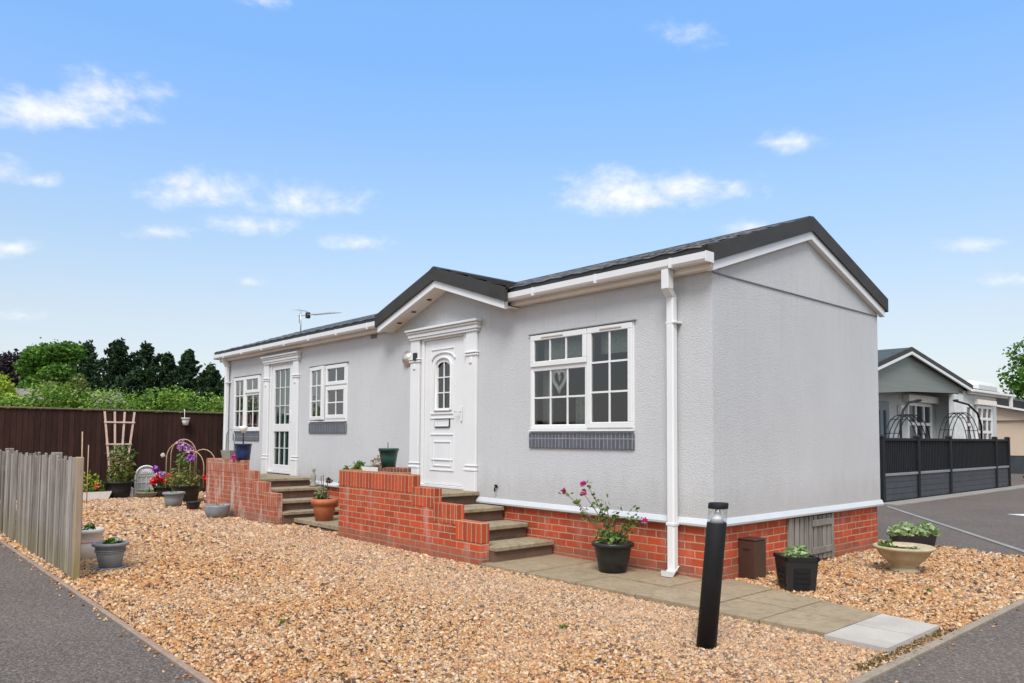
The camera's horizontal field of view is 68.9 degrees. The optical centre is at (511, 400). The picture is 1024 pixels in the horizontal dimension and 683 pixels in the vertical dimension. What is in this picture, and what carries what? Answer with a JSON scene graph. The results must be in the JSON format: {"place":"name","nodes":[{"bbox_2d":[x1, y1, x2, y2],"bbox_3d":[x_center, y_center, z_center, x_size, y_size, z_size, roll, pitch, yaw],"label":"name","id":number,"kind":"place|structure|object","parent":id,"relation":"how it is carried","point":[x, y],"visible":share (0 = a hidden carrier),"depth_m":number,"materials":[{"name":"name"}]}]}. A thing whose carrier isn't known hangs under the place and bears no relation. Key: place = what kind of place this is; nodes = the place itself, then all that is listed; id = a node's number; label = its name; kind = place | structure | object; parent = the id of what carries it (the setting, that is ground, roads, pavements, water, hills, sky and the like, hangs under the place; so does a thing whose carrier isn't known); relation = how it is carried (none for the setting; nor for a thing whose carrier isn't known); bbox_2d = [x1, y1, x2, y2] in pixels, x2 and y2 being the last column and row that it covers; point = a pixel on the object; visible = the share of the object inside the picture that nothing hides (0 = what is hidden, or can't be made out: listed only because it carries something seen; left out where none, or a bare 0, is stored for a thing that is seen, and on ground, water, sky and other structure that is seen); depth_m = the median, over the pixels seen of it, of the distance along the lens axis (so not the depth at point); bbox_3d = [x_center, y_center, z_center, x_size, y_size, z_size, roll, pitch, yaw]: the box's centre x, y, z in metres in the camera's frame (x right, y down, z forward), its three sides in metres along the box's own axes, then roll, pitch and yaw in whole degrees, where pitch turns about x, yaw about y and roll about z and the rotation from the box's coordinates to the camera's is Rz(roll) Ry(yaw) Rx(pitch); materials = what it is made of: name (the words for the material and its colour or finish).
{"place":"outdoors","nodes":[
{"label":"outdoors","id":0,"kind":"place"},
{"bbox_2d":[15,388,127,408],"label":"shrub","id":1,"kind":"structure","parent":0,"point":[20,391],"depth_m":25.38,"materials":[{"name":"green plant"}]},
{"bbox_2d":[0,474,1023,682],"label":"road","id":2,"kind":"structure","parent":0,"point":[48,634],"depth_m":5.08,"materials":[{"name":"grey asphalt"}]},
{"bbox_2d":[0,406,223,499],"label":"board fence","id":3,"kind":"object","parent":2,"relation":"on","point":[156,434],"visible":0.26,"depth_m":16.39,"materials":[{"name":"brown wood"}]},
{"bbox_2d":[181,410,189,424],"bbox_3d":[-7.626,0.391,17.431,0.204,0.378,0.204,0,-3,3],"label":"hanging pot","id":4,"kind":"object","parent":3,"relation":"hanging from","point":[185,421],"visible":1,"depth_m":17.36,"materials":[{"name":"white plastic"}]},
{"bbox_2d":[206,458,338,524],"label":"brick steps","id":5,"kind":"structure","parent":2,"relation":"on","point":[241,489],"depth_m":12.10,"materials":[{"name":"red brick"}]},
{"bbox_2d":[221,429,234,458],"bbox_3d":[-4.801,0.747,12.714,0.170,0.512,0.420,3,-4,-42],"label":"handled trough","id":6,"kind":"object","parent":5,"relation":"on","point":[226,454],"visible":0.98,"depth_m":12.62,"materials":[{"name":"grey stone"}]},
{"bbox_2d":[234,444,251,459],"bbox_3d":[-4.441,0.850,12.320,0.280,0.270,0.280,3,-4,-42],"label":"plant pot","id":7,"kind":"object","parent":5,"relation":"on","point":[242,451],"visible":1,"depth_m":12.22,"materials":[{"name":"blue ceramic"}]},
{"bbox_2d":[239,426,247,443],"bbox_3d":[-4.470,0.604,12.412,0.136,0.365,0.140,3,-4,-42],"label":"solar light","id":8,"kind":"object","parent":7,"relation":"on","point":[243,429],"visible":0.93,"depth_m":12.38,"materials":[{"name":"plastic"}]},
{"bbox_2d":[309,468,316,486],"bbox_3d":[-3.298,1.274,12.398,0.130,0.315,0.130,3,-4,-42],"label":"statuette","id":9,"kind":"object","parent":5,"relation":"on","point":[313,483],"visible":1,"depth_m":12.36,"materials":[{"name":"grey stone"}]},
{"bbox_2d":[296,523,337,531],"bbox_3d":[-2.466,1.891,11.033,0.810,0.100,1.580,3,-4,-42],"label":"patio edge","id":10,"kind":"object","parent":2,"relation":"on","point":[326,529],"visible":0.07,"depth_m":10.81,"materials":[{"name":"concrete"}]},
{"bbox_2d":[294,515,338,530],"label":"patio","id":11,"kind":"structure","parent":10,"relation":"on","point":[333,525],"depth_m":10.91,"materials":[{"name":"beige stone"}]},
{"bbox_2d":[311,475,337,520],"bbox_3d":[-2.793,1.445,11.071,0.396,0.670,0.438,3,-4,-42],"label":"potted plant","id":12,"kind":"object","parent":11,"relation":"on","point":[323,507],"visible":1,"depth_m":10.94,"materials":[{"name":"orange plant"}]},
{"bbox_2d":[338,462,363,485],"bbox_3d":[-2.194,1.315,10.633,0.512,0.911,0.858,0,-3,6],"label":"garden shrub","id":13,"kind":"object","parent":11,"relation":"on","point":[345,467],"visible":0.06,"depth_m":10.40,"materials":[{"name":"green plant"}]},
{"bbox_2d":[338,469,553,564],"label":"brick steps","id":14,"kind":"structure","parent":2,"relation":"on","point":[404,511],"depth_m":8.78,"materials":[{"name":"red brick"}]},
{"bbox_2d":[352,455,380,471],"bbox_3d":[-1.959,0.959,10.188,0.280,0.434,0.703,3,-4,-42],"label":"planter trough","id":15,"kind":"object","parent":14,"relation":"on","point":[373,467],"visible":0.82,"depth_m":10.14,"materials":[{"name":"white plastic"}]},
{"bbox_2d":[378,467,410,473],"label":"brick block","id":16,"kind":"structure","parent":14,"relation":"on","point":[396,470],"depth_m":9.59,"materials":[{"name":"red brick"}]},
{"bbox_2d":[378,442,398,466],"bbox_3d":[-1.626,0.716,9.837,0.268,0.324,0.268,3,-4,-42],"label":"plant pot","id":17,"kind":"object","parent":16,"relation":"on","point":[388,456],"visible":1,"depth_m":9.74,"materials":[{"name":"green ceramic"}]},
{"bbox_2d":[213,216,887,579],"bbox_3d":[-0.798,0.099,12.603,4.170,3.857,12.187,3,-4,-42],"label":"park home","id":18,"kind":"object","parent":2,"relation":"on","point":[737,372],"visible":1,"depth_m":8.44,"materials":[{"name":"paint"}]},
{"bbox_2d":[233,374,260,440],"bbox_3d":[-5.252,0.157,15.022,0.264,1.303,1.320,3,-4,-42],"label":"window","id":19,"kind":"structure","parent":18,"relation":"in","point":[247,392],"depth_m":15.02,"materials":[{"name":"white plastic"}]},
{"bbox_2d":[267,361,292,473],"bbox_3d":[-4.243,0.311,13.784,0.144,2.060,1.000,3,-4,-42],"label":"door","id":20,"kind":"structure","parent":18,"relation":"in","point":[281,380],"depth_m":13.91,"materials":[{"name":"white plastic"}]},
{"bbox_2d":[291,308,339,331],"bbox_3d":[-3.839,-1.649,14.764,0.360,0.570,1.731,3,-4,-42],"label":"tv aerial","id":21,"kind":"object","parent":18,"relation":"attached to","point":[307,314],"visible":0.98,"depth_m":15.07,"materials":[{"name":"metal"}]},
{"bbox_2d":[307,361,348,432],"bbox_3d":[-3.012,-0.026,12.504,0.293,1.151,1.330,3,-4,-42],"label":"window","id":22,"kind":"structure","parent":18,"relation":"in","point":[327,385],"depth_m":12.46,"materials":[{"name":"white plastic"}]},
{"bbox_2d":[420,333,465,489],"bbox_3d":[-0.922,0.144,10.057,0.121,2.060,1.010,3,-4,-42],"label":"door","id":23,"kind":"structure","parent":18,"relation":"in","point":[442,449],"depth_m":10.06,"materials":[{"name":"white plastic"}]},
{"bbox_2d":[552,338,566,393],"bbox_3d":[0.547,-0.425,8.490,0.043,0.714,0.265,3,-4,-42],"label":"heart ornament","id":24,"kind":"object","parent":18,"relation":"hanging from","point":[563,383],"visible":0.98,"depth_m":8.46,"materials":[{"name":"wicker"}]},
{"bbox_2d":[528,319,636,449],"bbox_3d":[0.842,-0.132,8.289,0.365,1.331,1.598,3,-4,-42],"label":"window","id":25,"kind":"structure","parent":18,"relation":"in","point":[577,350],"depth_m":8.18,"materials":[{"name":"white plastic"}]},
{"bbox_2d":[738,536,766,579],"bbox_3d":[2.311,1.534,7.168,0.224,0.420,0.185,3,-4,-42],"label":"meter box","id":26,"kind":"object","parent":18,"relation":"attached to","point":[751,557],"visible":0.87,"depth_m":7.10,"materials":[{"name":"plastic"}]},
{"bbox_2d":[879,435,1010,502],"bbox_3d":[11.348,1.673,19.126,9.160,1.520,0.160,3,-4,-42],"label":"charcoal fence","id":27,"kind":"object","parent":2,"relation":"on","point":[917,456],"visible":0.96,"depth_m":18.40,"materials":[{"name":"black wood"}]},
{"bbox_2d":[878,347,1015,488],"bbox_3d":[10.612,0.661,23.689,15.400,3.992,7.450,3,-4,-42],"label":"park home","id":28,"kind":"object","parent":2,"relation":"on","point":[905,375],"visible":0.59,"depth_m":22.67,"materials":[{"name":"white plastic"}]},
{"bbox_2d":[879,401,889,437],"bbox_3d":[10.471,1.002,21.124,1.000,1.950,0.060,3,-4,-42],"label":"door","id":29,"kind":"structure","parent":28,"relation":"in","point":[883,406],"depth_m":21.20,"materials":[{"name":"plastic"}]},
{"bbox_2d":[899,399,921,437],"bbox_3d":[9.904,0.964,18.510,1.333,2.055,0.070,3,-4,-42],"label":"curved post","id":30,"kind":"object","parent":28,"relation":"on","point":[903,410],"visible":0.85,"depth_m":18.19,"materials":[{"name":"black metal"}]},
{"bbox_2d":[906,402,932,437],"bbox_3d":[12.579,0.735,23.023,1.950,1.300,0.060,3,-4,-42],"label":"window","id":31,"kind":"structure","parent":28,"relation":"in","point":[923,410],"depth_m":23.06,"materials":[{"name":"white plastic"}]},
{"bbox_2d":[964,404,972,438],"bbox_3d":[14.661,0.786,23.971,0.580,1.320,0.060,3,-4,-42],"label":"window","id":32,"kind":"structure","parent":28,"relation":"in","point":[967,409],"depth_m":23.98,"materials":[{"name":"white plastic"}]},
{"bbox_2d":[975,405,992,438],"bbox_3d":[15.846,0.847,25.029,1.600,1.320,0.060,3,-4,-42],"label":"window","id":33,"kind":"structure","parent":28,"relation":"in","point":[985,412],"depth_m":25.11,"materials":[{"name":"white plastic"}]},
{"bbox_2d":[884,485,1023,505],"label":"fence kerb","id":34,"kind":"structure","parent":2,"relation":"on","point":[919,500],"depth_m":17.81,"materials":[{"name":"grey concrete"}]},
{"bbox_2d":[996,398,1023,473],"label":"bungalow","id":35,"kind":"object","parent":2,"relation":"on","point":[1010,423],"visible":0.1,"depth_m":30.78,"materials":[{"name":"white plastic"}]},
{"bbox_2d":[0,0,1023,396],"label":"sky","id":36,"kind":"structure","parent":0,"point":[176,176],"materials":[{"name":"blue"}]},
{"bbox_2d":[884,414,930,473],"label":"garden arch","id":37,"kind":"structure","parent":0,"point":[904,415],"depth_m":18.84,"materials":[{"name":"black metal"}]},
{"bbox_2d":[938,412,979,470],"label":"garden arch","id":38,"kind":"structure","parent":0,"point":[973,430],"depth_m":21.44,"materials":[{"name":"black metal"}]},
{"bbox_2d":[953,399,982,474],"bbox_3d":[13.074,1.077,21.342,2.283,2.155,0.070,3,-4,-42],"label":"curved post","id":39,"kind":"object","parent":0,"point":[978,416],"visible":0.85,"depth_m":21.89,"materials":[{"name":"black metal"}]},
{"label":"ground","id":40,"kind":"structure","parent":0,"visible":0},
{"bbox_2d":[0,371,27,405],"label":"broadleaf tree","id":41,"kind":"object","parent":40,"relation":"on","point":[9,387],"visible":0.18,"depth_m":21.59,"materials":[{"name":"green plant"}]},
{"bbox_2d":[0,348,63,388],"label":"copper tree","id":42,"kind":"object","parent":40,"relation":"on","point":[7,368],"visible":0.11,"depth_m":54.62,"materials":[{"name":"purple plant"}]},
{"bbox_2d":[12,337,88,389],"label":"broadleaf tree","id":43,"kind":"object","parent":40,"relation":"on","point":[55,359],"visible":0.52,"depth_m":46.00,"materials":[{"name":"green plant"}]},
{"bbox_2d":[38,373,93,409],"bbox_3d":[-11.578,0.808,19.302,1.453,3.005,1.680,3,-4,-42],"label":"bush","id":44,"kind":"object","parent":40,"relation":"on","point":[83,386],"visible":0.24,"depth_m":19.07,"materials":[{"name":"green plant"}]},
{"bbox_2d":[25,339,135,400],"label":"conifer tree","id":45,"kind":"object","parent":40,"relation":"on","point":[91,359],"visible":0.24,"depth_m":54.62,"materials":[{"name":"green plant"}]},
{"bbox_2d":[0,539,213,682],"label":"road edging","id":46,"kind":"object","parent":40,"relation":"on","point":[193,672],"depth_m":5.24,"materials":[{"name":"beige concrete"}]},
{"bbox_2d":[0,377,223,413],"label":"hedge","id":47,"kind":"object","parent":40,"relation":"on","point":[119,404],"visible":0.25,"depth_m":18.94,"materials":[{"name":"green plant"}]},
{"bbox_2d":[73,337,176,411],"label":"conifer tree","id":48,"kind":"object","parent":40,"relation":"on","point":[118,358],"visible":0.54,"depth_m":54.31,"materials":[{"name":"green plant"}]},
{"bbox_2d":[90,340,205,411],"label":"conifer tree","id":49,"kind":"object","parent":40,"relation":"on","point":[149,359],"visible":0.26,"depth_m":57.54,"materials":[{"name":"green plant"}]},
{"bbox_2d":[133,351,207,412],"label":"conifer tree","id":50,"kind":"object","parent":40,"relation":"on","point":[168,370],"visible":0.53,"depth_m":56.67,"materials":[{"name":"green plant"}]},
{"bbox_2d":[161,348,221,405],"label":"conifer tree","id":51,"kind":"object","parent":40,"relation":"on","point":[188,360],"visible":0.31,"depth_m":59.58,"materials":[{"name":"green plant"}]},
{"bbox_2d":[172,362,224,411],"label":"conifer tree","id":52,"kind":"object","parent":40,"relation":"on","point":[210,377],"visible":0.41,"depth_m":58.78,"materials":[{"name":"green plant"}]},
{"bbox_2d":[0,491,1023,682],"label":"gravel","id":53,"kind":"structure","parent":40,"relation":"on","point":[172,588],"depth_m":5.74,"materials":[{"name":"beige gravel"}]},
{"bbox_2d":[0,448,83,579],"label":"picket fence","id":54,"kind":"object","parent":53,"relation":"on","point":[46,515],"visible":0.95,"depth_m":7.97,"materials":[{"name":"grey wood"}]},
{"bbox_2d":[81,432,88,502],"bbox_3d":[-8.357,1.323,14.585,0.169,1.420,0.027,0,-3,10],"label":"garden cane","id":55,"kind":"object","parent":53,"relation":"on","point":[87,464],"visible":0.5,"depth_m":14.57,"materials":[{"name":"brown wood"}]},
{"bbox_2d":[81,523,103,560],"bbox_3d":[-4.590,1.520,8.061,0.315,0.395,0.315,3,-4,-42],"label":"potted plant","id":56,"kind":"object","parent":53,"relation":"on","point":[92,533],"visible":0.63,"depth_m":7.97,"materials":[{"name":"white plant"}]},
{"bbox_2d":[83,472,111,499],"bbox_3d":[-8.737,1.747,15.472,0.740,0.634,0.335,3,-4,-42],"label":"planter trough","id":57,"kind":"object","parent":53,"relation":"on","point":[93,492],"visible":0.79,"depth_m":15.45,"materials":[{"name":"white plastic"}]},
{"bbox_2d":[92,536,128,569],"bbox_3d":[-4.040,1.528,7.505,0.334,0.339,0.334,3,-4,-42],"label":"potted plant","id":58,"kind":"object","parent":53,"relation":"on","point":[109,554],"visible":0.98,"depth_m":7.41,"materials":[{"name":"grey plant"}]},
{"bbox_2d":[104,411,135,474],"bbox_3d":[-8.629,1.136,16.363,0.640,1.770,0.035,3,-4,-42],"label":"fan trellis","id":59,"kind":"object","parent":53,"relation":"on","point":[123,429],"visible":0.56,"depth_m":16.34,"materials":[{"name":"brown wood"}]},
{"bbox_2d":[103,443,138,497],"bbox_3d":[-8.373,1.488,15.987,0.679,1.208,0.663,3,-4,-42],"label":"trellis tub","id":60,"kind":"object","parent":53,"relation":"on","point":[118,485],"visible":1,"depth_m":15.86,"materials":[{"name":"plant"}]},
{"bbox_2d":[134,465,157,494],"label":"lattice arch","id":61,"kind":"structure","parent":53,"relation":"on","point":[144,476],"depth_m":16.62,"materials":[{"name":"white plastic"}]},
{"bbox_2d":[135,487,157,497],"bbox_3d":[-7.824,1.981,16.089,0.550,0.241,0.550,3,-4,-42],"label":"plant bowl","id":62,"kind":"object","parent":53,"relation":"on","point":[148,493],"visible":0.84,"depth_m":15.91,"materials":[{"name":"grey stone"}]},
{"bbox_2d":[149,465,173,496],"bbox_3d":[-7.557,1.753,16.128,0.534,0.703,0.503,3,-4,-42],"label":"potted plant","id":63,"kind":"object","parent":53,"relation":"on","point":[159,488],"visible":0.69,"depth_m":16.00,"materials":[{"name":"red plant"}]},
{"bbox_2d":[162,491,185,506],"bbox_3d":[-6.366,1.850,14.043,0.400,0.313,0.400,3,-4,-42],"label":"plant pot","id":64,"kind":"object","parent":53,"relation":"on","point":[173,498],"visible":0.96,"depth_m":13.91,"materials":[{"name":"plastic"}]},
{"bbox_2d":[158,439,214,501],"bbox_3d":[-6.508,1.412,15.016,0.882,1.284,1.093,3,-4,-42],"label":"flower tub","id":65,"kind":"object","parent":53,"relation":"on","point":[190,489],"visible":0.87,"depth_m":15.04,"materials":[{"name":"black plastic"}]},
{"bbox_2d":[185,501,200,509],"bbox_3d":[-5.742,1.904,13.431,0.260,0.164,0.260,3,-4,-42],"label":"plant pot","id":66,"kind":"object","parent":53,"relation":"on","point":[191,505],"visible":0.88,"depth_m":13.34,"materials":[{"name":"black plastic"}]},
{"bbox_2d":[204,503,229,517],"bbox_3d":[-4.814,1.798,12.172,0.410,0.248,0.410,3,-4,-42],"label":"plant bowl","id":67,"kind":"object","parent":53,"relation":"on","point":[216,510],"visible":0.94,"depth_m":12.03,"materials":[{"name":"grey stone"}]},
{"bbox_2d":[277,617,289,623],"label":"weed","id":68,"kind":"object","parent":53,"relation":"on","point":[282,621],"visible":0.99,"depth_m":5.32,"materials":[{"name":"green plant"}]},
{"bbox_2d":[696,502,728,648],"bbox_3d":[1.291,1.146,4.812,0.214,0.966,0.127,0,-3,9],"label":"bollard light","id":69,"kind":"object","parent":53,"relation":"on","point":[711,583],"visible":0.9,"depth_m":4.76,"materials":[{"name":"black metal"}]},
{"bbox_2d":[773,543,819,591],"bbox_3d":[2.534,1.489,6.651,0.300,0.422,0.300,0,-3,-1],"label":"square planter","id":70,"kind":"object","parent":53,"relation":"on","point":[797,568],"visible":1,"depth_m":6.52,"materials":[{"name":"black plastic"}]},
{"bbox_2d":[851,629,947,670],"bbox_3d":[2.507,1.583,4.767,1.413,0.027,0.184,3,-4,-42],"label":"moss","id":71,"kind":"object","parent":53,"relation":"on","point":[897,652],"visible":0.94,"depth_m":4.66,"materials":[{"name":"green plant"}]},
{"bbox_2d":[872,539,935,573],"bbox_3d":[3.997,1.585,7.606,0.580,0.320,0.580,3,-4,-42],"label":"stone urn","id":72,"kind":"object","parent":53,"relation":"on","point":[907,557],"visible":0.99,"depth_m":7.49,"materials":[{"name":"stone"}]},
{"bbox_2d":[885,520,941,546],"bbox_3d":[4.980,1.661,9.290,0.662,0.349,0.340,1,-3,-6],"label":"planter trough","id":73,"kind":"object","parent":53,"relation":"on","point":[917,533],"visible":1,"depth_m":9.21,"materials":[{"name":"black plastic"}]},
{"label":"path bedding","id":74,"kind":"structure","parent":53,"relation":"on","visible":0},
{"bbox_2d":[481,554,879,635],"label":"path","id":75,"kind":"structure","parent":74,"relation":"on","point":[741,600],"depth_m":6.30,"materials":[{"name":"beige stone"}]},
{"bbox_2d":[559,481,648,573],"bbox_3d":[0.921,1.251,7.464,0.420,0.876,1.161,3,-4,-42],"label":"potted plant","id":76,"kind":"object","parent":75,"relation":"on","point":[612,550],"visible":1,"depth_m":7.28,"materials":[{"name":"green plant"}]},
{"bbox_2d":[824,624,915,653],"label":"paving slab","id":77,"kind":"structure","parent":74,"relation":"on","point":[871,638],"depth_m":4.92,"materials":[{"name":"concrete"}]},
{"bbox_2d":[855,614,938,641],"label":"paving slab","id":78,"kind":"structure","parent":74,"relation":"on","point":[918,629],"depth_m":5.25,"materials":[{"name":"concrete"}]},
{"bbox_2d":[846,599,1023,682],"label":"kerb","id":79,"kind":"structure","parent":40,"relation":"on","point":[889,666],"depth_m":4.83,"materials":[{"name":"concrete"}]},
{"bbox_2d":[885,506,1023,552],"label":"side kerb","id":80,"kind":"structure","parent":40,"relation":"on","point":[974,535],"depth_m":11.03,"materials":[{"name":"grey concrete"}]},
{"bbox_2d":[967,380,996,391],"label":"caravan","id":81,"kind":"object","parent":40,"relation":"on","point":[984,386],"visible":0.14,"depth_m":45.15,"materials":[{"name":"white plastic"}]},
{"bbox_2d":[996,337,1023,399],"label":"broadleaf tree","id":82,"kind":"object","parent":40,"relation":"on","point":[1016,386],"visible":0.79,"depth_m":48.71,"materials":[{"name":"green plant"}]}
]}

